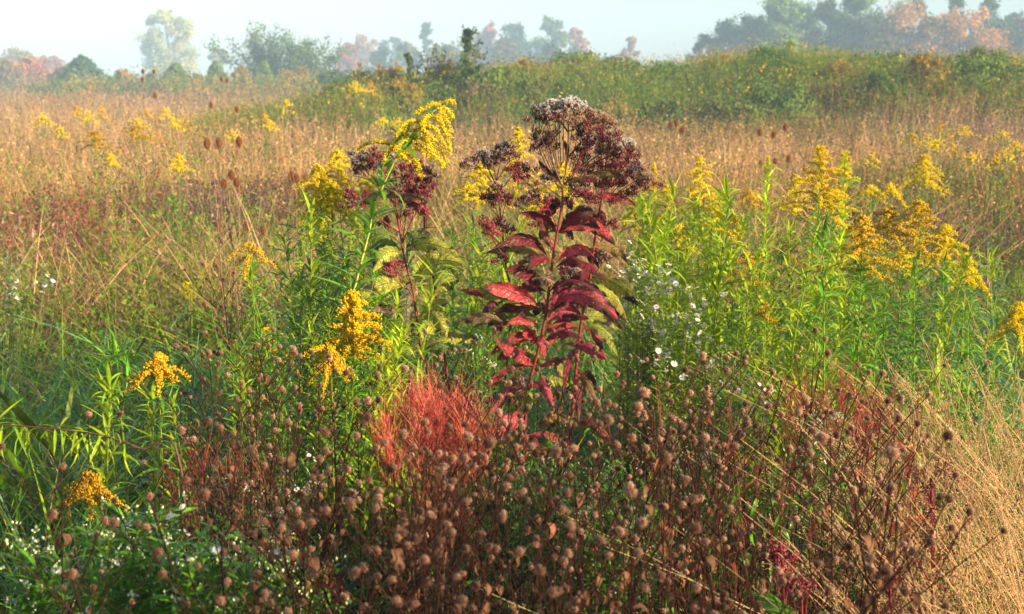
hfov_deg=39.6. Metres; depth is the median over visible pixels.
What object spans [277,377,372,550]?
bergamot stalk
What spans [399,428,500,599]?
bergamot stalk
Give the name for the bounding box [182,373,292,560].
bergamot stalk
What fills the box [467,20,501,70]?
deciduous tree
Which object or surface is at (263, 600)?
bergamot stalk
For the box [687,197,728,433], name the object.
green stalk
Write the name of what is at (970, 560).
dry grass tussock
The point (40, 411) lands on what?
meadow grass
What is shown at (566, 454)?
bergamot stalk
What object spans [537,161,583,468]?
goldenrod
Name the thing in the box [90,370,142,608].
green stalk
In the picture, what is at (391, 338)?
green stalk
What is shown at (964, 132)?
goldenrod
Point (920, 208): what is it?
goldenrod
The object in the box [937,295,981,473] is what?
green stalk
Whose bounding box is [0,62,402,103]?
hedge scrub
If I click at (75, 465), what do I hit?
broad leaved plant
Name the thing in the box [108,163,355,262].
dark weed patch
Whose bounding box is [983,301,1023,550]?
goldenrod
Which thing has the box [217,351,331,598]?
bergamot stalk
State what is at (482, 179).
goldenrod
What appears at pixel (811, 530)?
wiry red herb
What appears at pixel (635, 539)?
bergamot stalk
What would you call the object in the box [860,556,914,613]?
curly dock
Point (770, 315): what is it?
green stalk
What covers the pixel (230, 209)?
dead stalk
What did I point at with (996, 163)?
goldenrod
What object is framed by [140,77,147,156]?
teasel
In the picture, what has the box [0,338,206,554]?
broad leaved plant
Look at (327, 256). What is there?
green stalk
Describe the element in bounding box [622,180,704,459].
green stalk
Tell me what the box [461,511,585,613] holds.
bergamot stalk
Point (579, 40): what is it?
deciduous tree
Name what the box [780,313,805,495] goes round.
green stalk
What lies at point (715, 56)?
hill bush
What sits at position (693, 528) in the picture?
bergamot stalk
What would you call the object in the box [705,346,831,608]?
bergamot stalk
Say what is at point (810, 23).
deciduous tree
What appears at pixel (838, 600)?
dry grass tussock
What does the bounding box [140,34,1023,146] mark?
hill scrub
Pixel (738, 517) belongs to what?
wiry red herb
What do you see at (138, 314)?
meadow weeds
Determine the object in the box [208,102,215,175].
teasel
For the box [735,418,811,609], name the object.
wiry red herb
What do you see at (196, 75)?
round shrub
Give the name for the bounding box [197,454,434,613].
bergamot stalk
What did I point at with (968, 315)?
green stalk
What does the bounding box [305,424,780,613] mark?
broad leaf undergrowth
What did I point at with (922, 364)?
green stalk
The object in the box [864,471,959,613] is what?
bergamot stalk
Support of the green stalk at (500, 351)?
on the ground at (890, 108)
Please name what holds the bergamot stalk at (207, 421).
on the ground at (890, 108)
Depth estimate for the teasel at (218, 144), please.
9.37 m
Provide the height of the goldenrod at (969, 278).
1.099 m
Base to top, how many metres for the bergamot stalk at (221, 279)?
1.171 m
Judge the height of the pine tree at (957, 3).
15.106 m
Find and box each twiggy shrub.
[407,42,478,106]
[449,75,509,115]
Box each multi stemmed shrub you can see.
[199,13,316,78]
[271,25,350,79]
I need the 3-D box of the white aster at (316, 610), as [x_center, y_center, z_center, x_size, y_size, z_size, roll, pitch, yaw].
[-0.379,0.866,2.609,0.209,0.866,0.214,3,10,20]
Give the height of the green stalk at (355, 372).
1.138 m
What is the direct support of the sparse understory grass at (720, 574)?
on the ground at (890, 108)
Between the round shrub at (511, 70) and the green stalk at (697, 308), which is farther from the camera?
the round shrub at (511, 70)
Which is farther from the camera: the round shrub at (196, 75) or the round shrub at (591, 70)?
the round shrub at (196, 75)
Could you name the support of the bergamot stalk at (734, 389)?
on the ground at (890, 108)
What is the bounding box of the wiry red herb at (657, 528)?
[578,354,716,613]
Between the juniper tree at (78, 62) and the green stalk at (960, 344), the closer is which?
the green stalk at (960, 344)
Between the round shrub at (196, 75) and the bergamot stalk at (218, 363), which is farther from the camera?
the round shrub at (196, 75)
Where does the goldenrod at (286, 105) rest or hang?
on the ground at (890, 108)
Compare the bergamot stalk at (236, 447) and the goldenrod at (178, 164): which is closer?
the bergamot stalk at (236, 447)
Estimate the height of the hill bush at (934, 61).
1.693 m
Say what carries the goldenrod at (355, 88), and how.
on the ground at (890, 108)
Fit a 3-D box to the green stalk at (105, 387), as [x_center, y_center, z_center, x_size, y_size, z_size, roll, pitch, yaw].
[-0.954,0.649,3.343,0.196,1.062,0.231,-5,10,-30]
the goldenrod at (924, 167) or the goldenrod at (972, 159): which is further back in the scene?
the goldenrod at (924, 167)
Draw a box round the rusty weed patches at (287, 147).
[0,110,1023,261]
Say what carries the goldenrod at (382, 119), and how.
on the ground at (890, 108)
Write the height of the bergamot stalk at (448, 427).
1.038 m
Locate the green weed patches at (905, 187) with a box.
[0,97,1023,240]
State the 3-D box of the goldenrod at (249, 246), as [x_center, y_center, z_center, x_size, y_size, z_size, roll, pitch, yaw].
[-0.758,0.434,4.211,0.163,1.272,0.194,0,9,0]
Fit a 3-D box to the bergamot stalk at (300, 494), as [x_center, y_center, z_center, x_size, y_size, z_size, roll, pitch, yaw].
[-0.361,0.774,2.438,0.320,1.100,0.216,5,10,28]
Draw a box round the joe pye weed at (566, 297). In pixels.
[449,95,666,529]
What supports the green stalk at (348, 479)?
on the ground at (890, 108)
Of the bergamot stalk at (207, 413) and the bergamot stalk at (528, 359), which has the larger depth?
the bergamot stalk at (528, 359)
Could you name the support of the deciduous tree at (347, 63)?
on the ground at (890, 108)
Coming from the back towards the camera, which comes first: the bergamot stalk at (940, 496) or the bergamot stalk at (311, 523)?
the bergamot stalk at (940, 496)
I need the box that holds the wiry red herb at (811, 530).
[750,332,919,613]
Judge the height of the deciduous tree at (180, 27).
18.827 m
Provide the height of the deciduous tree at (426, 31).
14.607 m
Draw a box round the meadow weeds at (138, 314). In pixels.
[0,142,1023,406]
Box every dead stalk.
[211,174,226,348]
[224,194,240,353]
[981,248,989,413]
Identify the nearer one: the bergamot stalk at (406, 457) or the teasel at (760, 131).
the bergamot stalk at (406, 457)
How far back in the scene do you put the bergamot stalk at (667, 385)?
3.33 m
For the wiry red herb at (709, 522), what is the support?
on the ground at (890, 108)
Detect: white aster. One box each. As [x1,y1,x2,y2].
[0,252,27,405]
[0,521,122,613]
[34,263,71,420]
[76,491,201,613]
[146,520,306,613]
[207,447,321,609]
[232,547,350,613]
[456,332,513,559]
[504,424,593,613]
[552,447,675,613]
[603,227,684,504]
[627,278,726,495]
[641,436,726,613]
[696,340,780,597]
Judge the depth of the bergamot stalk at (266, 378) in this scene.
3.59 m
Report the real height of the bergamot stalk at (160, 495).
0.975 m
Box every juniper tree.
[49,54,110,85]
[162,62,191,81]
[205,61,230,84]
[253,60,276,84]
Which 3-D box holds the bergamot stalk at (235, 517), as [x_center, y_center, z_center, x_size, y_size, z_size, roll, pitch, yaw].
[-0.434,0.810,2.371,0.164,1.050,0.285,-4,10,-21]
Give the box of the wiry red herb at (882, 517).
[816,394,917,613]
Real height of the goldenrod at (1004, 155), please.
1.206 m
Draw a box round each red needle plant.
[143,411,296,613]
[346,349,523,613]
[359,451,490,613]
[758,325,919,613]
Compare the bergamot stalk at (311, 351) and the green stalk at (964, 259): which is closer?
the bergamot stalk at (311, 351)
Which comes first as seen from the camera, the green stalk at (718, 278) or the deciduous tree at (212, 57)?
the green stalk at (718, 278)
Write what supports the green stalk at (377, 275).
on the ground at (890, 108)
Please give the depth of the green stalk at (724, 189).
5.50 m
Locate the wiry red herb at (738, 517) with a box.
[688,364,792,613]
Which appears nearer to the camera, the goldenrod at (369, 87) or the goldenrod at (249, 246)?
the goldenrod at (249, 246)
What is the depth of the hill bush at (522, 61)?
44.17 m
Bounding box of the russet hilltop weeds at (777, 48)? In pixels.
[464,29,1023,84]
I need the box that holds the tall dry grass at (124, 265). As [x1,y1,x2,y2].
[0,131,1023,361]
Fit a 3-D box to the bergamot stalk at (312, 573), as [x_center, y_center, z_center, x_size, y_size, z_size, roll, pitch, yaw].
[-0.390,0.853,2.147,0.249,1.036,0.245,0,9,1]
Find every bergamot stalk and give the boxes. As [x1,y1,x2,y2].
[0,410,123,613]
[0,508,226,613]
[59,552,134,613]
[61,417,240,613]
[88,496,240,609]
[125,445,204,604]
[156,360,221,504]
[158,545,319,613]
[163,377,248,582]
[172,343,298,602]
[173,252,256,437]
[181,346,240,506]
[181,454,406,613]
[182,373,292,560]
[182,430,295,605]
[182,514,289,613]
[185,488,314,613]
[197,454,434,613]
[202,313,316,549]
[210,339,301,588]
[210,395,388,612]
[211,312,287,513]
[215,367,383,603]
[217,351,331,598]
[218,349,314,565]
[219,303,305,538]
[219,541,336,613]
[220,581,260,613]
[224,373,335,599]
[224,480,361,613]
[246,365,353,592]
[246,444,418,613]
[248,530,468,613]
[248,533,332,613]
[252,419,353,586]
[257,332,313,543]
[259,511,451,613]
[265,443,373,595]
[267,597,310,613]
[272,381,390,594]
[272,541,413,613]
[274,352,360,588]
[274,507,406,613]
[275,353,381,608]
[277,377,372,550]
[284,519,315,613]
[286,534,443,613]
[287,497,507,613]
[306,424,452,612]
[308,453,524,613]
[311,449,446,613]
[313,364,408,601]
[318,427,497,613]
[322,447,436,613]
[327,412,518,613]
[335,420,475,613]
[337,428,530,613]
[348,329,417,517]
[358,526,574,613]
[361,441,502,613]
[363,406,502,613]
[372,408,571,613]
[373,443,525,613]
[378,344,455,608]
[380,478,514,613]
[393,413,613,613]
[395,464,588,613]
[399,326,443,442]
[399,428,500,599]
[399,518,463,613]
[405,331,491,498]
[419,330,511,514]
[419,375,523,600]
[423,470,518,613]
[424,398,540,613]
[436,375,571,613]
[440,393,586,613]
[441,447,571,613]
[451,517,650,613]
[453,490,625,613]
[455,415,604,613]
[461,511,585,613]
[470,528,618,613]
[471,367,576,613]
[479,327,554,541]
[481,504,632,613]
[485,386,650,613]
[489,451,595,613]
[505,345,619,613]
[510,519,627,613]
[511,339,585,534]
[516,443,649,613]
[517,397,662,613]
[522,341,589,487]
[522,500,700,613]
[528,488,665,613]
[533,393,638,611]
[535,486,703,613]
[538,450,672,613]
[545,351,712,599]
[563,570,670,613]
[564,354,638,468]
[570,354,659,597]
[571,389,680,578]
[578,350,647,515]
[578,452,704,613]
[590,401,706,613]
[591,423,694,613]
[592,410,729,613]
[592,419,751,613]
[612,432,812,613]
[615,365,741,613]
[617,504,740,613]
[620,355,745,613]
[623,434,722,608]
[625,481,801,613]
[631,354,747,613]
[636,384,776,613]
[637,379,681,529]
[639,417,740,611]
[641,403,728,611]
[651,441,813,613]
[655,556,838,613]
[659,366,777,605]
[664,382,763,592]
[668,411,784,611]
[679,501,779,613]
[687,362,772,567]
[687,405,783,601]
[691,378,802,600]
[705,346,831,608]
[711,562,847,613]
[714,387,852,613]
[718,528,847,613]
[725,535,935,613]
[743,389,876,607]
[747,492,885,613]
[757,496,957,613]
[762,326,868,573]
[764,394,907,611]
[768,369,879,613]
[774,431,1008,613]
[786,426,954,613]
[787,375,853,504]
[810,391,931,610]
[831,473,945,607]
[833,362,946,611]
[859,393,958,613]
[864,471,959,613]
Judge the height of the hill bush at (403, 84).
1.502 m
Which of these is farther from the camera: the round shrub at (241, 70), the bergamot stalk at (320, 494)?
the round shrub at (241, 70)
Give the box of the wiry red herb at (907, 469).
[890,386,975,607]
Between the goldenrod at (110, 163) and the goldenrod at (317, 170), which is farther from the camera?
the goldenrod at (110, 163)
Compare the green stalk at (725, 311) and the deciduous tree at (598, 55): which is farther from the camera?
the deciduous tree at (598, 55)
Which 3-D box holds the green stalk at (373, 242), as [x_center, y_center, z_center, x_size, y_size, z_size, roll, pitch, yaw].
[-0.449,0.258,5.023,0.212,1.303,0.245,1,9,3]
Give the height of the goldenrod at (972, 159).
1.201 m
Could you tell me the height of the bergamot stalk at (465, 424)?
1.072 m
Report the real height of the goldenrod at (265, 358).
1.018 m
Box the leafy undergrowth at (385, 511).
[44,373,1023,613]
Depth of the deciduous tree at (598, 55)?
257.55 m
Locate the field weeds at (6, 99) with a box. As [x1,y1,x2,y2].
[0,80,421,118]
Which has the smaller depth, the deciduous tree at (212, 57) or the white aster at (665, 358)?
the white aster at (665, 358)
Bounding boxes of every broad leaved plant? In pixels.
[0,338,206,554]
[0,358,187,519]
[0,372,141,567]
[0,378,233,580]
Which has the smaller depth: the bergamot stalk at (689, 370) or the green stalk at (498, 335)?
the bergamot stalk at (689, 370)
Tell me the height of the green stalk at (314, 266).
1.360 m
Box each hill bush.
[311,73,375,96]
[312,76,373,114]
[368,65,435,101]
[376,74,424,118]
[414,58,516,110]
[490,67,555,113]
[506,51,547,76]
[529,46,606,75]
[540,76,580,99]
[573,53,653,91]
[596,92,635,130]
[624,96,694,138]
[639,58,705,91]
[680,92,779,140]
[700,48,735,83]
[718,76,821,129]
[743,45,799,80]
[814,47,866,64]
[822,54,860,89]
[848,68,920,105]
[851,48,912,70]
[894,49,952,96]
[906,48,959,64]
[937,48,1023,102]
[952,44,1016,64]
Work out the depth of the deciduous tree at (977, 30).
215.57 m
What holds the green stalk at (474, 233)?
on the ground at (890, 108)
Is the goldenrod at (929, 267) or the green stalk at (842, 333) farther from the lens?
the goldenrod at (929, 267)
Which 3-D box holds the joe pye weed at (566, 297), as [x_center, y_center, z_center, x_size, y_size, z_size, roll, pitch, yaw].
[0.140,0.148,4.595,0.689,1.655,0.447,0,9,0]
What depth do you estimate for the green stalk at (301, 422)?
4.18 m
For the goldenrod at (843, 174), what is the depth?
5.90 m
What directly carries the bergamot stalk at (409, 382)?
on the ground at (890, 108)
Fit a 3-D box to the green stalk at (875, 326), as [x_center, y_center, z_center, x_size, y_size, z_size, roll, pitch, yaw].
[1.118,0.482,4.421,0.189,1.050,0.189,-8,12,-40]
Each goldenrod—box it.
[0,398,191,610]
[31,112,59,177]
[49,124,72,202]
[55,470,130,613]
[72,105,87,197]
[74,323,153,606]
[76,111,101,195]
[76,130,120,261]
[97,106,115,182]
[100,151,124,299]
[116,124,169,277]
[124,114,153,188]
[124,351,198,608]
[141,108,158,175]
[152,107,181,163]
[165,116,184,179]
[167,152,195,297]
[176,114,199,181]
[176,281,215,447]
[223,129,248,219]
[224,240,279,528]
[247,324,302,539]
[255,114,276,178]
[255,119,281,179]
[275,99,296,140]
[291,163,362,460]
[303,148,381,439]
[303,289,397,593]
[304,179,361,471]
[307,347,358,613]
[309,98,456,548]
[341,82,373,141]
[354,172,395,453]
[354,324,402,553]
[360,80,382,130]
[372,116,394,173]
[383,117,411,187]
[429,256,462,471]
[451,162,511,377]
[451,181,487,448]
[496,125,543,414]
[519,194,559,471]
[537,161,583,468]
[615,192,652,413]
[635,162,668,296]
[641,213,673,417]
[655,183,683,319]
[664,223,695,451]
[676,154,725,424]
[695,191,734,451]
[710,250,769,458]
[714,213,748,430]
[734,190,776,362]
[741,245,772,461]
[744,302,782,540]
[747,156,786,435]
[767,243,813,382]
[775,145,862,468]
[778,173,820,362]
[815,185,856,397]
[815,214,900,515]
[820,150,862,410]
[854,184,887,308]
[863,152,882,263]
[865,182,908,304]
[865,205,916,452]
[875,246,922,494]
[881,199,959,468]
[896,153,952,326]
[896,247,937,410]
[904,133,927,227]
[911,223,977,410]
[914,135,938,235]
[923,137,951,225]
[930,121,953,165]
[941,142,963,235]
[943,125,986,188]
[943,252,991,481]
[960,152,990,261]
[979,154,1004,275]
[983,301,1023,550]
[984,147,1023,252]
[990,129,1014,209]
[1005,141,1023,241]
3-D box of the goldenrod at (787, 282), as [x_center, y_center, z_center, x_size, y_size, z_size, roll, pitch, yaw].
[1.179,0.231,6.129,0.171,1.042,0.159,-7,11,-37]
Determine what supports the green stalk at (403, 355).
on the ground at (890, 108)
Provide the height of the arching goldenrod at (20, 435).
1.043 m
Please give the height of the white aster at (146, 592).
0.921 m
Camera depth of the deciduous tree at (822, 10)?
194.56 m
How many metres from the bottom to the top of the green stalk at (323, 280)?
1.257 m
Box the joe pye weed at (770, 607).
[755,571,826,613]
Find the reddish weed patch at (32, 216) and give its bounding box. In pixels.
[0,170,182,292]
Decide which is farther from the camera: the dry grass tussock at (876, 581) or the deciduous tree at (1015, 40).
the deciduous tree at (1015, 40)
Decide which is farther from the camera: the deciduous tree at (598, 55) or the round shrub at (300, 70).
the deciduous tree at (598, 55)
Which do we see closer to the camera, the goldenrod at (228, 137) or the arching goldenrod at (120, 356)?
the arching goldenrod at (120, 356)
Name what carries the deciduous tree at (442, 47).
on the ground at (890, 108)
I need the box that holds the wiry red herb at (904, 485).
[883,386,954,613]
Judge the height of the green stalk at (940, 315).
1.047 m
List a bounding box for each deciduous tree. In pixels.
[0,45,35,66]
[0,57,27,93]
[10,54,52,88]
[23,54,65,81]
[47,66,75,80]
[133,6,201,80]
[207,45,232,77]
[329,42,368,76]
[351,32,378,71]
[365,45,398,79]
[378,36,402,65]
[390,40,421,74]
[412,21,434,69]
[424,43,459,72]
[436,35,478,65]
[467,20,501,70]
[491,21,533,60]
[491,33,521,64]
[514,37,544,64]
[530,14,570,59]
[539,39,577,66]
[568,26,590,63]
[588,51,606,62]
[619,36,640,61]
[683,33,722,62]
[688,15,762,63]
[724,11,788,57]
[735,22,755,39]
[751,0,808,54]
[789,0,833,49]
[797,0,857,58]
[822,12,856,41]
[826,0,896,58]
[851,0,955,58]
[857,6,899,49]
[868,19,900,53]
[908,12,946,53]
[910,4,1023,62]
[956,16,1000,51]
[970,19,1023,61]
[990,9,1023,40]
[1003,15,1023,54]
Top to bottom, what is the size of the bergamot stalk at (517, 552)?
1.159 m
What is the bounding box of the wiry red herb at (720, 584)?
[679,440,795,613]
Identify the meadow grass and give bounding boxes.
[0,215,776,613]
[411,208,1023,565]
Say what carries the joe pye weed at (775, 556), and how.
on the ground at (890, 108)
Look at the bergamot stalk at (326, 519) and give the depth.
2.68 m
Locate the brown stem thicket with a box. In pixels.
[29,423,1023,613]
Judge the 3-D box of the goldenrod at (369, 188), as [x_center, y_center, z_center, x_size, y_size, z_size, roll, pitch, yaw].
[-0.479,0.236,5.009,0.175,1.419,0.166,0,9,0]
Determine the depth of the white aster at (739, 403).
3.80 m
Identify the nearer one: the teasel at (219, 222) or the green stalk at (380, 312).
the green stalk at (380, 312)
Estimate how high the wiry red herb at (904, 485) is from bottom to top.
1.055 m
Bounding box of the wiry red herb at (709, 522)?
[645,418,740,611]
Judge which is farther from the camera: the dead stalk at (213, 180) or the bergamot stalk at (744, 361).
the dead stalk at (213, 180)
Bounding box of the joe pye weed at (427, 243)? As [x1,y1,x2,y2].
[336,146,478,523]
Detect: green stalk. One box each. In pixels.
[70,361,140,609]
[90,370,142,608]
[128,383,180,566]
[153,387,203,576]
[159,386,225,611]
[203,367,268,604]
[216,332,290,588]
[217,341,253,507]
[230,246,299,513]
[231,325,296,541]
[233,269,327,519]
[236,319,282,560]
[241,356,305,551]
[253,343,303,527]
[257,323,317,546]
[259,321,299,482]
[261,331,310,548]
[266,214,313,436]
[267,272,320,447]
[274,210,316,439]
[278,224,364,526]
[279,188,344,494]
[279,275,320,481]
[280,260,315,461]
[281,251,361,491]
[288,309,343,552]
[290,194,341,472]
[293,237,357,480]
[295,280,339,473]
[299,304,339,535]
[304,225,343,448]
[306,214,353,393]
[309,206,370,490]
[310,216,348,459]
[312,242,351,424]
[313,270,389,537]
[321,229,378,497]
[326,245,385,521]
[327,318,420,596]
[327,344,380,565]
[331,282,375,488]
[334,267,366,440]
[334,275,371,488]
[347,290,394,526]
[350,355,410,536]
[351,322,410,534]
[353,245,397,429]
[355,203,412,449]
[357,242,407,491]
[358,288,410,536]
[360,227,389,394]
[362,227,436,395]
[362,245,401,481]
[365,339,425,602]
[367,256,414,433]
[370,250,463,579]
[375,319,412,517]
[390,360,428,514]
[433,216,472,467]
[439,237,504,489]
[445,212,493,479]
[447,259,493,450]
[462,279,517,479]
[466,238,519,514]
[467,258,507,481]
[478,252,520,454]
[480,221,551,500]
[503,279,543,485]
[596,219,676,479]
[601,236,657,431]
[607,229,665,488]
[617,241,650,451]
[619,191,679,441]
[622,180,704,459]
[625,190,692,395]
[631,169,692,486]
[632,235,673,471]
[650,204,701,433]
[651,218,703,453]
[657,205,708,418]
[659,217,699,451]
[662,188,710,421]
[664,211,702,430]
[664,237,683,412]
[665,258,729,452]
[669,245,706,493]
[673,198,727,423]
[675,175,747,500]
[677,269,695,445]
[679,212,751,457]
[680,242,733,454]
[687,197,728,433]
[690,174,739,356]
[690,191,746,429]
[696,183,749,457]
[700,244,772,519]
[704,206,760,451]
[709,232,781,500]
[714,318,747,465]
[718,259,772,490]
[734,280,790,527]
[742,237,809,538]
[745,285,777,494]
[750,263,791,524]
[750,311,804,538]
[756,222,827,511]
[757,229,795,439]
[759,278,835,542]
[766,214,808,496]
[779,225,858,520]
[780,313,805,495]
[785,279,834,495]
[786,207,855,548]
[787,299,807,405]
[790,310,821,474]
[791,266,844,454]
[796,280,849,496]
[798,267,868,514]
[814,237,876,470]
[816,270,867,500]
[833,247,881,571]
[836,279,877,460]
[842,296,894,557]
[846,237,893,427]
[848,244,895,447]
[851,254,905,429]
[853,270,895,465]
[864,260,899,413]
[868,283,907,447]
[871,283,899,486]
[871,301,932,500]
[882,255,934,504]
[888,284,968,512]
[888,285,961,528]
[893,284,930,453]
[898,285,936,412]
[904,238,983,503]
[912,257,966,443]
[915,252,968,492]
[920,286,968,453]
[933,293,985,489]
[937,283,978,457]
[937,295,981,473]
[946,292,989,503]
[955,260,994,467]
[955,286,1014,508]
[966,243,1013,454]
[969,238,1015,442]
[971,303,1010,506]
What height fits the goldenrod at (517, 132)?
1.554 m
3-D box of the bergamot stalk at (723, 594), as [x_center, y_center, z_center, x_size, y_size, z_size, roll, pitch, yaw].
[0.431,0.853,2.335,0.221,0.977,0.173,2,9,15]
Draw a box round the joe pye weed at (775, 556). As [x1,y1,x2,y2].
[753,538,800,602]
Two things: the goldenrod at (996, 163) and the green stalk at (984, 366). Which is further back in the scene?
the goldenrod at (996, 163)
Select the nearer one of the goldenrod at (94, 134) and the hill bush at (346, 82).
the goldenrod at (94, 134)
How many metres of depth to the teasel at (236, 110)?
16.54 m
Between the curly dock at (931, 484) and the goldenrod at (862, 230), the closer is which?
the curly dock at (931, 484)
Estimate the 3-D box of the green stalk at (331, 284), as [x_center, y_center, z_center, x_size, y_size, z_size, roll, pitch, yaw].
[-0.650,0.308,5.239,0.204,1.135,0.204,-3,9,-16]
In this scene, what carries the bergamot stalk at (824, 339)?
on the ground at (890, 108)
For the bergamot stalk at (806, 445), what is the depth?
2.18 m
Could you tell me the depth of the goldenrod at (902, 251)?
4.96 m
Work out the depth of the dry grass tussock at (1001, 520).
3.49 m
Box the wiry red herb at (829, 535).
[814,451,905,613]
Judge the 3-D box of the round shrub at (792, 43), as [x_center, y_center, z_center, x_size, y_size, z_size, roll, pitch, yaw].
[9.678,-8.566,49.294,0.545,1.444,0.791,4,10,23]
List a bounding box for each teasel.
[140,69,145,149]
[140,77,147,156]
[151,92,159,145]
[152,69,156,149]
[199,135,214,266]
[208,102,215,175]
[210,220,224,288]
[213,137,225,289]
[216,178,230,290]
[219,76,225,157]
[222,169,238,260]
[225,78,229,142]
[229,176,244,288]
[230,136,247,278]
[233,105,241,174]
[238,220,251,241]
[255,225,269,327]
[282,168,298,266]
[288,173,303,245]
[301,174,309,271]
[666,121,674,175]
[673,119,678,204]
[679,126,687,233]
[755,159,766,181]
[756,128,764,189]
[768,130,777,202]
[780,123,790,195]
[784,154,792,172]
[999,255,1008,306]
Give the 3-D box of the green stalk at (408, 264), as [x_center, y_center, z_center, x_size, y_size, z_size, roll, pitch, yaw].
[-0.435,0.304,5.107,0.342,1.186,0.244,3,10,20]
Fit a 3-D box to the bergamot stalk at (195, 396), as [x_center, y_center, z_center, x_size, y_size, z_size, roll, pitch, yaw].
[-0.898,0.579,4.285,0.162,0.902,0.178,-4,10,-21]
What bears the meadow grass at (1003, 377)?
on the ground at (890, 108)
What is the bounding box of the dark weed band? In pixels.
[592,185,1023,292]
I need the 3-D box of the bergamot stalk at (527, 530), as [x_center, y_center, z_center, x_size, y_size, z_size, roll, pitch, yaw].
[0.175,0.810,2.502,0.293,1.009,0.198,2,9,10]
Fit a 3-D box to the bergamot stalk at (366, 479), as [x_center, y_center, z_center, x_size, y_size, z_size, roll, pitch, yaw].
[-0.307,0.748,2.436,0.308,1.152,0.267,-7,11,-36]
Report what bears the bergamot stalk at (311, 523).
on the ground at (890, 108)
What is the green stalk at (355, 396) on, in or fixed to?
on the ground at (890, 108)
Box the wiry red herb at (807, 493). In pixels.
[790,416,913,613]
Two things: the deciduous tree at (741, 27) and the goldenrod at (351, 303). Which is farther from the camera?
the deciduous tree at (741, 27)
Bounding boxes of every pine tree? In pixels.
[929,0,965,57]
[971,0,1000,38]
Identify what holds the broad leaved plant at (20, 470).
on the ground at (890, 108)
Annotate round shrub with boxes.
[105,68,140,88]
[138,73,157,89]
[190,73,204,85]
[231,64,250,85]
[272,64,309,87]
[310,65,347,88]
[340,62,378,86]
[363,61,416,86]
[494,64,526,80]
[551,64,608,93]
[649,59,693,91]
[783,39,800,52]
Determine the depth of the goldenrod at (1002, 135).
14.91 m
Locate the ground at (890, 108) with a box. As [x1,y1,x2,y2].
[0,80,1023,611]
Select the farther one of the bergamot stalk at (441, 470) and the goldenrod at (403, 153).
the goldenrod at (403, 153)
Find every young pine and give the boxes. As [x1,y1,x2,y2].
[403,52,417,85]
[447,24,487,89]
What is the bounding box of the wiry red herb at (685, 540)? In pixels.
[644,433,730,608]
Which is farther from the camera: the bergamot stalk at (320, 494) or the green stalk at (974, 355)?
the green stalk at (974, 355)
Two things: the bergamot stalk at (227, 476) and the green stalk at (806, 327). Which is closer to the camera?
the bergamot stalk at (227, 476)
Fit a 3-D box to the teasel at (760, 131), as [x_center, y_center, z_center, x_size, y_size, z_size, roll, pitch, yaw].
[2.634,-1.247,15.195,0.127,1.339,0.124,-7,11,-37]
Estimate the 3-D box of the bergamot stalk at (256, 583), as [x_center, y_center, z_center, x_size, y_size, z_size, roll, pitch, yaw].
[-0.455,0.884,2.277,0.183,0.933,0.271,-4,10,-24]
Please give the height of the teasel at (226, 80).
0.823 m
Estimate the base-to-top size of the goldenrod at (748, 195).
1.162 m
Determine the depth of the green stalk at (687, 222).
5.54 m
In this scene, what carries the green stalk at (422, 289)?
on the ground at (890, 108)
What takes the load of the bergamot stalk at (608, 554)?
on the ground at (890, 108)
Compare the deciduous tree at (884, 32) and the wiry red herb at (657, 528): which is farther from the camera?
the deciduous tree at (884, 32)
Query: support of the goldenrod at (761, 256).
on the ground at (890, 108)
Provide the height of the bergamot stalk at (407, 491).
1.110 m
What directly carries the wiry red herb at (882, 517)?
on the ground at (890, 108)
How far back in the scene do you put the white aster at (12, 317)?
6.71 m
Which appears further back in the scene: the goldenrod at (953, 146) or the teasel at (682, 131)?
the teasel at (682, 131)
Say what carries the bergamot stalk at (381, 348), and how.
on the ground at (890, 108)
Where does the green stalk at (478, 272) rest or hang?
on the ground at (890, 108)
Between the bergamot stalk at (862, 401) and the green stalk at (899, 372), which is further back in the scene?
the green stalk at (899, 372)
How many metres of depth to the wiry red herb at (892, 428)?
3.20 m
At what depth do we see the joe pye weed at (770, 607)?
2.73 m
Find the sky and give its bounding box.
[0,0,1023,81]
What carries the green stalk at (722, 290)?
on the ground at (890, 108)
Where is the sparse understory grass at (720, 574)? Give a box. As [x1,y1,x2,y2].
[0,479,1020,613]
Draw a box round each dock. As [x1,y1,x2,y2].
[312,557,346,613]
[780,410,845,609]
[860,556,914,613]
[892,456,993,613]
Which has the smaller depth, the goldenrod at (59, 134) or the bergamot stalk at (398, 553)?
the bergamot stalk at (398, 553)
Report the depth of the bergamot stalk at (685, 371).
3.16 m
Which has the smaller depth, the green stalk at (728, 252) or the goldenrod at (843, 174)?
the green stalk at (728, 252)
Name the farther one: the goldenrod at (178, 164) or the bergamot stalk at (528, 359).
the goldenrod at (178, 164)
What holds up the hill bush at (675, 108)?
on the ground at (890, 108)
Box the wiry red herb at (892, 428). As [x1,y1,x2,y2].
[838,370,959,612]
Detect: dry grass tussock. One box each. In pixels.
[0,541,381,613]
[481,494,1023,613]
[556,366,1023,613]
[696,304,1023,613]
[723,295,1023,613]
[743,512,985,613]
[750,416,1023,613]
[782,394,1023,613]
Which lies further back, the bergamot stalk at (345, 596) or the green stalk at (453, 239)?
the green stalk at (453, 239)
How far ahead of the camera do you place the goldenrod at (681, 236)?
5.13 m
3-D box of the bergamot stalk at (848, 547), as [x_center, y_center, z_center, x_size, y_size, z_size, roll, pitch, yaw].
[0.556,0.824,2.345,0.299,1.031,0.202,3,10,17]

